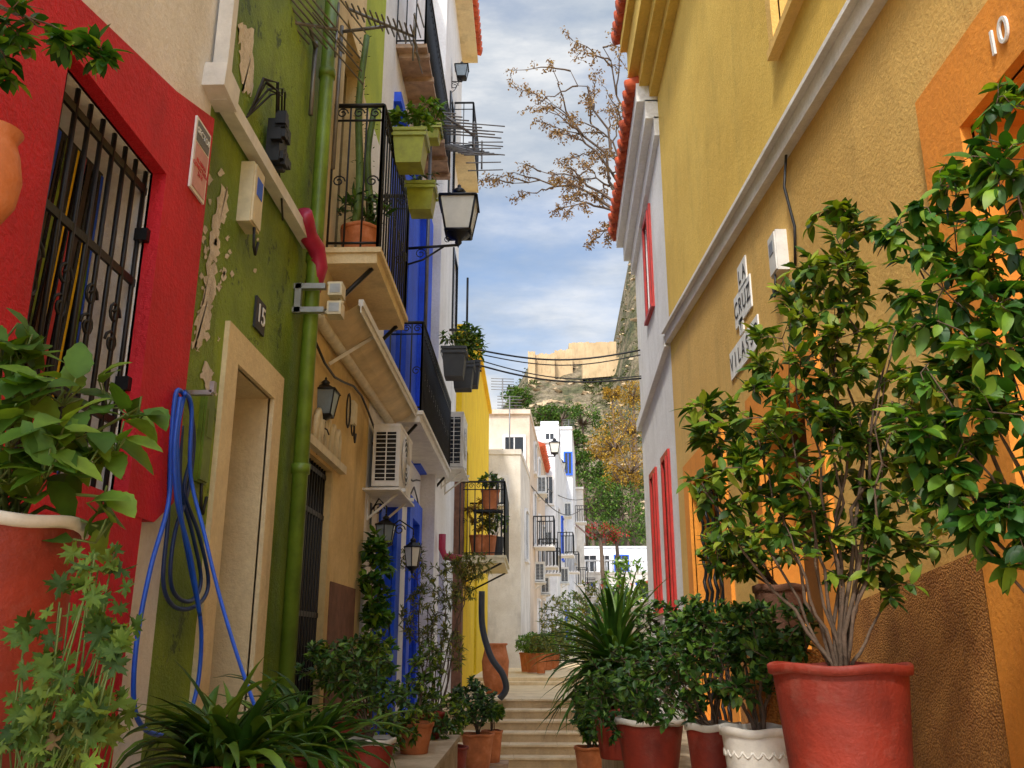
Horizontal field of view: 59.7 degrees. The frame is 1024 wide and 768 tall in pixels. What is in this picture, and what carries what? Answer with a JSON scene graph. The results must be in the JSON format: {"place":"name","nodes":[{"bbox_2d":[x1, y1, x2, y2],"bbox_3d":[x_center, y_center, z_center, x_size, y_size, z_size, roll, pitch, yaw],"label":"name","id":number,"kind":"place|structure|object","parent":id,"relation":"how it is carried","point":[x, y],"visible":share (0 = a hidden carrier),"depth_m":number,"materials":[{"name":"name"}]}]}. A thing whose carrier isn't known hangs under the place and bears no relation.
{"place":"outdoors","nodes":[
{"label":"outdoors","id":0,"kind":"place"},
{"bbox_2d":[384,689,472,767],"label":"potted shrub","id":1,"kind":"object","parent":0,"point":[455,704],"visible":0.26,"depth_m":8.57,"materials":[{"name":"green plant"}]},
{"bbox_2d":[446,675,497,767],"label":"potted shrub","id":2,"kind":"object","parent":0,"point":[479,744],"visible":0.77,"depth_m":9.73,"materials":[{"name":"green plant"}]},
{"bbox_2d":[447,651,583,699],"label":"paved street","id":3,"kind":"structure","parent":0,"point":[527,691],"depth_m":16.80,"materials":[{"name":"stone"}]},
{"bbox_2d":[0,0,219,767],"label":"house","id":4,"kind":"structure","parent":3,"relation":"on","point":[101,228],"depth_m":3.32,"materials":[{"name":"red paint"}]},
{"bbox_2d":[0,120,24,224],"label":"hanging pot","id":5,"kind":"object","parent":4,"relation":"attached to","point":[12,137],"visible":1,"depth_m":1.69,"materials":[{"name":"ceramic"}]},
{"bbox_2d":[0,0,133,98],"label":"climbing plant","id":6,"kind":"object","parent":5,"relation":"attached to","point":[61,41],"visible":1,"depth_m":1.77,"materials":[{"name":"green plant"}]},
{"bbox_2d":[10,127,103,473],"bbox_3d":[-1.645,-0.320,3.011,0.050,1.300,0.770,0,-16,1],"label":"window","id":7,"kind":"structure","parent":4,"relation":"in","point":[41,270],"depth_m":3.25,"materials":[{"name":"black glass"}]},
{"bbox_2d":[188,115,210,204],"bbox_3d":[-1.361,-0.977,3.901,0.014,0.340,0.172,0,-16,1],"label":"wall sign","id":8,"kind":"object","parent":4,"relation":"attached to","point":[198,169],"visible":1,"depth_m":3.88,"materials":[{"name":"white paint"}]},
{"bbox_2d":[140,0,324,767],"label":"house","id":9,"kind":"structure","parent":3,"relation":"on","point":[244,364],"depth_m":4.85,"materials":[{"name":"green paint"}]},
{"bbox_2d":[131,381,275,767],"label":"garden hose","id":10,"kind":"object","parent":9,"relation":"attached to","point":[174,477],"visible":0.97,"depth_m":3.59,"materials":[{"name":"blue rubber"}]},
{"bbox_2d":[193,396,215,514],"bbox_3d":[-1.398,0.312,4.062,0.033,0.555,0.146,0,-16,1],"label":"junction box","id":11,"kind":"object","parent":9,"relation":"attached to","point":[204,440],"visible":0.92,"depth_m":4.03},
{"bbox_2d":[236,161,264,255],"bbox_3d":[-1.367,-0.910,4.670,0.083,0.475,0.166,0,-16,1],"label":"junction box","id":12,"kind":"object","parent":9,"relation":"attached to","point":[250,200],"visible":1,"depth_m":4.63,"materials":[{"name":"beige plastic"}]},
{"bbox_2d":[201,0,306,248],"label":"gutter trunking","id":13,"kind":"object","parent":9,"relation":"attached to","point":[219,84],"visible":0.88,"depth_m":4.30,"materials":[{"name":"white plastic"}]},
{"bbox_2d":[246,77,290,220],"bbox_3d":[-1.329,-1.385,5.037,0.122,0.670,0.706,0,-16,1],"label":"cable junction","id":14,"kind":"object","parent":9,"relation":"attached to","point":[278,139],"visible":0.98,"depth_m":5.01,"materials":[{"name":"black plastic"}]},
{"bbox_2d":[275,0,338,718],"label":"downpipe","id":15,"kind":"object","parent":9,"relation":"attached to","point":[300,468],"visible":0.83,"depth_m":5.55,"materials":[{"name":"green metal"}]},
{"bbox_2d":[298,207,327,292],"bbox_3d":[-1.287,-0.855,5.734,0.155,0.449,0.408,0,-16,1],"label":"pipe elbow","id":16,"kind":"object","parent":9,"relation":"attached to","point":[313,244],"visible":0.73,"depth_m":5.75,"materials":[{"name":"red plastic"}]},
{"bbox_2d":[292,281,345,320],"bbox_3d":[-1.230,-0.536,5.739,0.310,0.243,0.190,0,-16,1],"label":"flood lamp","id":17,"kind":"object","parent":9,"relation":"attached to","point":[335,310],"visible":1,"depth_m":5.66,"materials":[{"name":"grey metal"}]},
{"bbox_2d":[291,0,365,115],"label":"tv antenna","id":18,"kind":"object","parent":9,"relation":"attached to","point":[310,25],"visible":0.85,"depth_m":6.04,"materials":[{"name":"metal"}]},
{"bbox_2d":[295,0,409,741],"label":"house","id":19,"kind":"structure","parent":3,"relation":"on","point":[330,597],"depth_m":7.02,"materials":[{"name":"beige paint"}]},
{"bbox_2d":[316,377,340,454],"bbox_3d":[-1.333,0.221,6.321,0.191,0.568,0.191,0,-16,1],"label":"wall lantern","id":20,"kind":"object","parent":19,"relation":"attached to","point":[328,396],"depth_m":6.28,"materials":[{"name":"black metal"}]},
{"bbox_2d":[340,34,377,246],"bbox_3d":[-1.195,-1.867,7.084,0.260,1.952,0.323,0,-16,1],"label":"column cactus","id":21,"kind":"object","parent":19,"relation":"on","point":[359,159],"depth_m":7.04,"materials":[{"name":"plant"}]},
{"bbox_2d":[336,182,397,246],"bbox_3d":[-1.166,-1.241,6.927,0.463,0.642,0.473,11,-20,-34],"label":"potted plant","id":22,"kind":"object","parent":19,"relation":"on","point":[352,228],"visible":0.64,"depth_m":6.78,"materials":[{"name":"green plant"}]},
{"bbox_2d":[318,299,417,429],"bbox_3d":[-1.183,0.044,7.943,0.332,0.385,3.781,0,-16,1],"label":"awning","id":23,"kind":"object","parent":19,"relation":"attached to","point":[356,341],"visible":0.78,"depth_m":7.29,"materials":[{"name":"beige fabric"}]},
{"bbox_2d":[331,1,424,169],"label":"tv antenna","id":24,"kind":"object","parent":19,"relation":"attached to","point":[382,25],"visible":0.98,"depth_m":6.88,"materials":[{"name":"metal"}]},
{"bbox_2d":[356,525,400,717],"bbox_3d":[-1.172,2.120,7.772,0.420,1.729,0.745,0,-16,1],"label":"climbing plant","id":25,"kind":"object","parent":19,"relation":"attached to","point":[376,614],"visible":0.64,"depth_m":7.74,"materials":[{"name":"green plant"}]},
{"bbox_2d":[388,100,436,174],"bbox_3d":[-0.837,-2.036,7.373,0.431,0.560,0.384,0,-16,1],"label":"planter box","id":26,"kind":"object","parent":19,"relation":"attached to","point":[411,146],"visible":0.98,"depth_m":7.26,"materials":[{"name":"green plastic"}]},
{"bbox_2d":[404,172,441,218],"bbox_3d":[-0.785,-1.709,7.910,0.355,0.444,0.375,0,-16,1],"label":"planter box","id":27,"kind":"object","parent":19,"relation":"attached to","point":[422,195],"visible":0.93,"depth_m":7.79,"materials":[{"name":"green plastic"}]},
{"bbox_2d":[416,95,446,145],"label":"planter box","id":28,"kind":"object","parent":19,"relation":"attached to","point":[436,137],"visible":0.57,"depth_m":8.42,"materials":[{"name":"green plastic"}]},
{"bbox_2d":[333,735,459,767],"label":"stone ledge","id":29,"kind":"object","parent":3,"relation":"on","point":[441,753],"visible":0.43,"depth_m":6.08,"materials":[{"name":"beige stone"}]},
{"bbox_2d":[0,540,145,767],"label":"potted geranium","id":30,"kind":"object","parent":29,"relation":"on","point":[80,725],"visible":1,"depth_m":1.22,"materials":[{"name":"plant"}]},
{"bbox_2d":[0,308,169,767],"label":"potted plant","id":31,"kind":"object","parent":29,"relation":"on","point":[31,544],"visible":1,"depth_m":1.59,"materials":[{"name":"green plant"}]},
{"bbox_2d":[113,657,343,767],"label":"agapanthus","id":32,"kind":"object","parent":29,"relation":"on","point":[209,734],"visible":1,"depth_m":2.68,"materials":[{"name":"green plant"}]},
{"bbox_2d":[214,669,415,767],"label":"agapanthus","id":33,"kind":"object","parent":29,"relation":"on","point":[326,719],"visible":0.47,"depth_m":3.28,"materials":[{"name":"green plant"}]},
{"bbox_2d":[308,628,391,759],"bbox_3d":[-1.093,2.074,6.018,0.663,0.829,0.449,11,-20,-33],"label":"potted shrub","id":34,"kind":"object","parent":29,"relation":"on","point":[371,640],"visible":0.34,"depth_m":6.05,"materials":[{"name":"green plant"}]},
{"bbox_2d":[294,635,419,767],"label":"potted shrub","id":35,"kind":"object","parent":29,"relation":"on","point":[346,676],"visible":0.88,"depth_m":4.85,"materials":[{"name":"green plant"}]},
{"bbox_2d":[364,640,445,754],"bbox_3d":[-0.734,2.174,6.235,0.489,0.758,0.803,-4,-17,12],"label":"potted shrub","id":36,"kind":"object","parent":29,"relation":"on","point":[417,742],"visible":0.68,"depth_m":6.20,"materials":[{"name":"green plant"}]},
{"bbox_2d":[415,706,456,739],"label":"potted shrub","id":37,"kind":"object","parent":29,"relation":"on","point":[439,726],"visible":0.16,"depth_m":7.05,"materials":[{"name":"green plant"}]},
{"bbox_2d":[356,0,450,734],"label":"house","id":38,"kind":"structure","parent":3,"relation":"on","point":[413,355],"depth_m":10.76,"materials":[{"name":"blue paint"}]},
{"bbox_2d":[316,343,419,503],"bbox_3d":[-1.278,0.658,8.902,0.024,0.456,6.005,0,-16,1],"label":"wall cable","id":39,"kind":"object","parent":38,"relation":"attached to","point":[342,381],"depth_m":7.21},
{"bbox_2d":[369,498,396,547],"bbox_3d":[-1.196,1.314,8.304,0.275,0.511,0.200,-8,-18,26],"label":"wall lantern","id":40,"kind":"object","parent":38,"relation":"attached to","point":[386,526],"depth_m":8.23,"materials":[{"name":"black metal"}]},
{"bbox_2d":[362,423,413,522],"bbox_3d":[-1.159,0.894,8.492,0.380,0.880,1.050,0,-16,1],"label":"air conditioner","id":41,"kind":"object","parent":38,"relation":"attached to","point":[391,466],"visible":0.98,"depth_m":8.19,"materials":[{"name":"white plastic"}]},
{"bbox_2d":[395,520,421,574],"bbox_3d":[-1.121,1.669,9.124,0.400,0.571,0.211,0,-16,1],"label":"wall lantern","id":42,"kind":"object","parent":38,"relation":"attached to","point":[412,549],"depth_m":9.05,"materials":[{"name":"black metal"}]},
{"bbox_2d":[408,184,479,264],"bbox_3d":[-0.855,-1.927,10.792,0.905,1.087,0.484,0,-16,1],"label":"wall lantern","id":43,"kind":"object","parent":38,"relation":"attached to","point":[459,208],"depth_m":10.65,"materials":[{"name":"black metal"}]},
{"bbox_2d":[438,329,469,380],"bbox_3d":[-0.659,-0.340,10.119,0.384,0.577,0.494,0,-16,1],"label":"planter box","id":44,"kind":"object","parent":38,"relation":"attached to","point":[454,358],"visible":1,"depth_m":9.98,"materials":[{"name":"grey plastic"}]},
{"bbox_2d":[424,112,504,327],"bbox_3d":[-0.623,-1.957,11.514,1.129,3.406,0.226,4,-17,-14],"label":"tv antenna","id":45,"kind":"object","parent":38,"relation":"attached to","point":[458,126],"visible":0.77,"depth_m":11.90,"materials":[{"name":"metal"}]},
{"bbox_2d":[449,322,481,392],"bbox_3d":[-0.609,-0.349,11.173,0.442,0.894,0.439,-7,-18,23],"label":"planter box","id":46,"kind":"object","parent":38,"relation":"attached to","point":[466,385],"visible":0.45,"depth_m":11.02,"materials":[{"name":"grey plastic"}]},
{"bbox_2d":[445,140,502,170],"bbox_3d":[-0.610,-1.854,11.941,1.080,3.448,0.164,6,-17,-19],"label":"tv antenna","id":47,"kind":"object","parent":38,"relation":"attached to","point":[456,147],"visible":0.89,"depth_m":12.34,"materials":[{"name":"metal"}]},
{"bbox_2d":[462,321,488,388],"bbox_3d":[-0.516,-0.411,12.112,0.468,0.946,0.475,0,-16,1],"label":"planter box","id":48,"kind":"object","parent":38,"relation":"attached to","point":[477,364],"visible":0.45,"depth_m":12.08,"materials":[{"name":"grey plastic"}]},
{"bbox_2d":[398,541,495,711],"bbox_3d":[-0.743,2.925,9.793,1.166,2.478,0.672,0,-16,1],"label":"tree","id":49,"kind":"object","parent":3,"relation":"on","point":[465,575],"visible":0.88,"depth_m":9.89,"materials":[{"name":"green plant"}]},
{"bbox_2d":[417,0,482,702],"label":"house","id":50,"kind":"structure","parent":3,"relation":"on","point":[458,24],"depth_m":14.14,"materials":[{"name":"white paint"}]},
{"bbox_2d":[441,412,468,494],"bbox_3d":[-0.849,1.043,13.234,0.400,1.110,1.050,0,-16,1],"label":"air conditioner","id":51,"kind":"object","parent":50,"relation":"attached to","point":[458,451],"visible":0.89,"depth_m":12.95,"materials":[{"name":"white plastic"}]},
{"bbox_2d":[478,591,508,700],"bbox_3d":[-0.259,3.709,12.677,0.445,1.496,0.090,0,-16,1],"label":"drain hose","id":52,"kind":"object","parent":50,"relation":"hanging from","point":[502,695],"visible":1,"depth_m":12.63,"materials":[{"name":"grey plastic"}]},
{"bbox_2d":[451,324,509,692],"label":"house","id":53,"kind":"structure","parent":3,"relation":"on","point":[474,405],"depth_m":17.08,"materials":[{"name":"yellow paint"}]},
{"bbox_2d":[464,497,488,554],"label":"potted plant","id":54,"kind":"object","parent":53,"relation":"on","point":[480,538],"visible":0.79,"depth_m":15.13,"materials":[{"name":"green plant"}]},
{"bbox_2d":[473,510,502,554],"bbox_3d":[-0.401,2.522,15.126,0.500,0.750,0.270,0,-16,1],"label":"plant stand","id":55,"kind":"object","parent":53,"relation":"on","point":[491,511],"visible":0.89,"depth_m":15.08,"materials":[{"name":"black metal"}]},
{"bbox_2d":[477,472,501,509],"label":"potted plant","id":56,"kind":"object","parent":55,"relation":"on","point":[493,499],"visible":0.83,"depth_m":15.18,"materials":[{"name":"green plant"}]},
{"bbox_2d":[482,643,508,694],"bbox_3d":[-0.266,4.559,14.305,0.440,0.780,0.440,0,-16,1],"label":"clay jar","id":57,"kind":"object","parent":3,"relation":"on","point":[492,680],"visible":0.57,"depth_m":14.16,"materials":[{"name":"ceramic"}]},
{"bbox_2d":[490,760,508,767],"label":"plant stand","id":58,"kind":"object","parent":3,"relation":"on","point":[503,764],"visible":0.49,"depth_m":10.57,"materials":[{"name":"beige stone"}]},
{"bbox_2d":[481,701,504,762],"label":"potted shrub","id":59,"kind":"object","parent":58,"relation":"on","point":[496,744],"visible":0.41,"depth_m":10.78,"materials":[{"name":"orange ceramic"}]},
{"bbox_2d":[487,449,529,667],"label":"house","id":60,"kind":"structure","parent":3,"relation":"on","point":[508,608],"depth_m":24.87,"materials":[{"name":"white paint"}]},
{"bbox_2d":[527,632,554,673],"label":"potted plant","id":61,"kind":"object","parent":3,"relation":"on","point":[540,666],"visible":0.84,"depth_m":19.25,"materials":[{"name":"green plant"}]},
{"bbox_2d":[478,25,627,250],"bbox_3d":[0.957,-0.846,16.565,3.823,12.308,2.270,-6,-17,20],"label":"tree","id":62,"kind":"object","parent":3,"relation":"on","point":[571,123],"visible":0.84,"depth_m":17.87,"materials":[{"name":"brown plant"}]},
{"bbox_2d":[537,594,571,662],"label":"garden shrub","id":63,"kind":"object","parent":3,"relation":"on","point":[557,604],"visible":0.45,"depth_m":28.83,"materials":[{"name":"green plant"}]},
{"bbox_2d":[538,439,579,654],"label":"house","id":64,"kind":"structure","parent":3,"relation":"on","point":[556,477],"depth_m":40.91,"materials":[{"name":"white paint"}]},
{"bbox_2d":[600,555,647,606],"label":"garden shrub","id":65,"kind":"object","parent":3,"relation":"on","point":[618,565],"visible":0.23,"depth_m":17.51,"materials":[{"name":"green plant"}]},
{"bbox_2d":[602,725,691,767],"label":"stone ledge","id":66,"kind":"object","parent":3,"relation":"on","point":[684,761],"depth_m":6.18,"materials":[{"name":"beige stone"}]},
{"bbox_2d":[527,561,708,760],"bbox_3d":[0.658,1.756,5.716,1.225,1.191,1.279,0,-16,1],"label":"potted yucca","id":67,"kind":"object","parent":66,"relation":"on","point":[612,628],"visible":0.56,"depth_m":5.67,"materials":[{"name":"green plant"}]},
{"bbox_2d":[567,595,720,767],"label":"potted jade","id":68,"kind":"object","parent":66,"relation":"on","point":[644,745],"visible":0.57,"depth_m":4.60,"materials":[{"name":"green plant"}]},
{"bbox_2d":[612,593,749,767],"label":"potted jade","id":69,"kind":"object","parent":66,"relation":"on","point":[705,741],"visible":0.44,"depth_m":3.93,"materials":[{"name":"green plant"}]},
{"bbox_2d":[670,592,819,767],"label":"potted shrub","id":70,"kind":"object","parent":66,"relation":"on","point":[754,743],"visible":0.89,"depth_m":3.38,"materials":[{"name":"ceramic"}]},
{"bbox_2d":[744,649,825,724],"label":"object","id":71,"kind":"object","parent":66,"relation":"on","point":[773,714],"visible":0.11,"depth_m":3.54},
{"bbox_2d":[694,506,822,643],"bbox_3d":[1.050,0.819,3.800,0.532,0.595,0.461,12,-20,-34],"label":"potted shrub","id":72,"kind":"object","parent":71,"relation":"on","point":[743,568],"visible":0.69,"depth_m":3.75,"materials":[{"name":"green plant"}]},
{"bbox_2d":[672,197,972,767],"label":"potted shrub","id":73,"kind":"object","parent":66,"relation":"on","point":[838,708],"visible":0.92,"depth_m":2.86,"materials":[{"name":"green plant"}]},
{"bbox_2d":[862,74,1023,595],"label":"potted ficus","id":74,"kind":"object","parent":66,"relation":"on","point":[974,353],"visible":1,"depth_m":1.95,"materials":[{"name":"green plant"}]},
{"bbox_2d":[611,0,1023,767],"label":"house","id":75,"kind":"structure","parent":3,"relation":"on","point":[873,106],"depth_m":4.66,"materials":[{"name":"paint"}]},
{"bbox_2d":[729,255,758,380],"bbox_3d":[1.729,-0.519,6.733,0.014,0.764,0.906,0,-16,1],"label":"street name sign","id":76,"kind":"object","parent":75,"relation":"attached to","point":[743,302],"visible":0.76,"depth_m":6.67,"materials":[{"name":"white ceramic"}]},
{"bbox_2d":[767,229,789,297],"bbox_3d":[1.670,-0.749,5.592,0.083,0.405,0.166,0,-16,1],"label":"junction box","id":77,"kind":"object","parent":75,"relation":"attached to","point":[778,253],"visible":0.83,"depth_m":5.55,"materials":[{"name":"white plastic"}]},
{"bbox_2d":[765,0,803,60],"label":"window","id":78,"kind":"structure","parent":75,"relation":"in","point":[779,30],"depth_m":5.57,"materials":[{"name":"paint"}]},
{"bbox_2d":[793,418,824,648],"bbox_3d":[1.955,1.173,5.396,0.030,2.130,1.100,0,-16,1],"label":"door","id":79,"kind":"structure","parent":75,"relation":"in","point":[809,566],"depth_m":5.81,"materials":[{"name":"brown wood"}]},
{"bbox_2d":[457,0,628,408],"label":"sky","id":80,"kind":"structure","parent":0,"point":[534,286],"materials":[{"name":"blue"}]},
{"bbox_2d":[504,261,645,545],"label":"hillside","id":81,"kind":"structure","parent":0,"point":[574,390],"depth_m":169.92,"materials":[{"name":"beige stone"}]},
{"bbox_2d":[528,341,618,383],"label":"castle","id":82,"kind":"structure","parent":81,"relation":"on","point":[583,350],"depth_m":184.95,"materials":[{"name":"beige stone"}]},
{"bbox_2d":[501,276,645,545],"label":"scrub","id":83,"kind":"object","parent":81,"relation":"on","point":[607,425],"visible":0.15,"depth_m":160.28,"materials":[{"name":"green plant"}]},
{"bbox_2d":[567,402,602,545],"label":"pine tree","id":84,"kind":"object","parent":81,"relation":"on","point":[581,423],"visible":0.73,"depth_m":107.04,"materials":[{"name":"green plant"}]},
{"bbox_2d":[528,263,644,517],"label":"rocky outcrops","id":85,"kind":"object","parent":81,"relation":"on","point":[543,402],"visible":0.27,"depth_m":169.10,"materials":[{"name":"stone"}]},
{"bbox_2d":[568,695,601,767],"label":"potted shrub","id":86,"kind":"object","parent":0,"point":[588,755],"visible":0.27,"depth_m":8.82,"materials":[{"name":"green plant"}]},
{"bbox_3d":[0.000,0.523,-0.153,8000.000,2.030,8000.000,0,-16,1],"label":"ground","id":87,"kind":"structure","parent":0,"visible":0},
{"bbox_2d":[489,409,560,643],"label":"house","id":88,"kind":"structure","parent":87,"relation":"on","point":[523,437],"depth_m":30.31,"materials":[{"name":"white paint"}]},
{"bbox_2d":[533,491,555,550],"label":"balcony","id":89,"kind":"structure","parent":88,"relation":"in","point":[537,547],"depth_m":30.63,"materials":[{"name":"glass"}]},
{"bbox_2d":[441,677,651,767],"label":"stone steps","id":90,"kind":"structure","parent":87,"relation":"on","point":[525,743],"depth_m":12.07,"materials":[{"name":"beige stone"}]},
{"bbox_2d":[535,426,588,651],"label":"house","id":91,"kind":"structure","parent":87,"relation":"on","point":[567,450],"depth_m":51.21,"materials":[{"name":"white paint"}]},
{"bbox_2d":[576,487,595,647],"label":"house","id":92,"kind":"structure","parent":87,"relation":"on","point":[580,534],"depth_m":59.73,"materials":[{"name":"white paint"}]},
{"bbox_2d":[565,580,613,668],"bbox_3d":[1.894,5.774,21.188,1.157,2.298,1.222,-15,-22,41],"label":"garden shrub","id":93,"kind":"object","parent":87,"relation":"on","point":[580,598],"visible":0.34,"depth_m":21.20,"materials":[{"name":"green plant"}]},
{"bbox_2d":[575,460,611,537],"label":"pine tree","id":94,"kind":"object","parent":87,"relation":"on","point":[599,472],"visible":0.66,"depth_m":91.92,"materials":[{"name":"green plant"}]},
{"bbox_2d":[575,470,622,545],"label":"pine tree","id":95,"kind":"object","parent":87,"relation":"on","point":[603,487],"visible":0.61,"depth_m":85.08,"materials":[{"name":"green plant"}]},
{"bbox_2d":[585,521,621,618],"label":"bougainvillea","id":96,"kind":"object","parent":87,"relation":"on","point":[607,530],"visible":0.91,"depth_m":71.88,"materials":[{"name":"red plant"}]},
{"bbox_2d":[585,413,640,544],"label":"autumn tree","id":97,"kind":"object","parent":87,"relation":"on","point":[614,443],"visible":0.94,"depth_m":91.63,"materials":[{"name":"orange plant"}]},
{"bbox_2d":[584,476,643,545],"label":"pine tree","id":98,"kind":"object","parent":87,"relation":"on","point":[615,495],"visible":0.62,"depth_m":84.79,"materials":[{"name":"green plant"}]},
{"bbox_2d":[584,546,647,571],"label":"house","id":99,"kind":"structure","parent":87,"relation":"on","point":[609,552],"depth_m":80.68,"materials":[{"name":"white paint"}]},
{"bbox_2d":[585,560,647,622],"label":"house","id":100,"kind":"structure","parent":87,"relation":"on","point":[596,576],"depth_m":72.34,"materials":[{"name":"white paint"}]},
{"bbox_2d":[596,492,645,545],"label":"pine tree","id":101,"kind":"object","parent":87,"relation":"on","point":[627,524],"visible":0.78,"depth_m":83.34,"materials":[{"name":"green plant"}]},
{"bbox_2d":[601,432,643,545],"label":"autumn tree","id":102,"kind":"object","parent":87,"relation":"on","point":[628,461],"visible":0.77,"depth_m":88.70,"materials":[{"name":"orange plant"}]},
{"bbox_2d":[603,396,641,545],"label":"autumn tree","id":103,"kind":"object","parent":87,"relation":"on","point":[631,421],"visible":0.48,"depth_m":94.08,"materials":[{"name":"orange plant"}]},
{"bbox_2d":[608,76,687,720],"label":"house","id":104,"kind":"structure","parent":87,"relation":"on","point":[636,232],"depth_m":11.45,"materials":[{"name":"white paint"}]},
{"bbox_2d":[641,203,654,325],"bbox_3d":[1.860,-1.595,11.989,0.140,1.462,0.740,0,-16,1],"label":"window","id":105,"kind":"structure","parent":104,"relation":"in","point":[647,218],"depth_m":11.78,"materials":[{"name":"red paint"}]},
{"bbox_2d":[649,467,663,613],"bbox_3d":[1.869,2.004,11.382,0.140,1.812,0.590,0,-16,1],"label":"window","id":106,"kind":"structure","parent":104,"relation":"in","point":[653,482],"depth_m":11.27,"materials":[{"name":"red paint"}]},
{"bbox_2d":[660,448,677,611],"bbox_3d":[1.845,1.696,10.326,0.140,1.812,0.590,0,-16,1],"label":"window","id":107,"kind":"structure","parent":104,"relation":"in","point":[671,585],"depth_m":10.23,"materials":[{"name":"red paint"}]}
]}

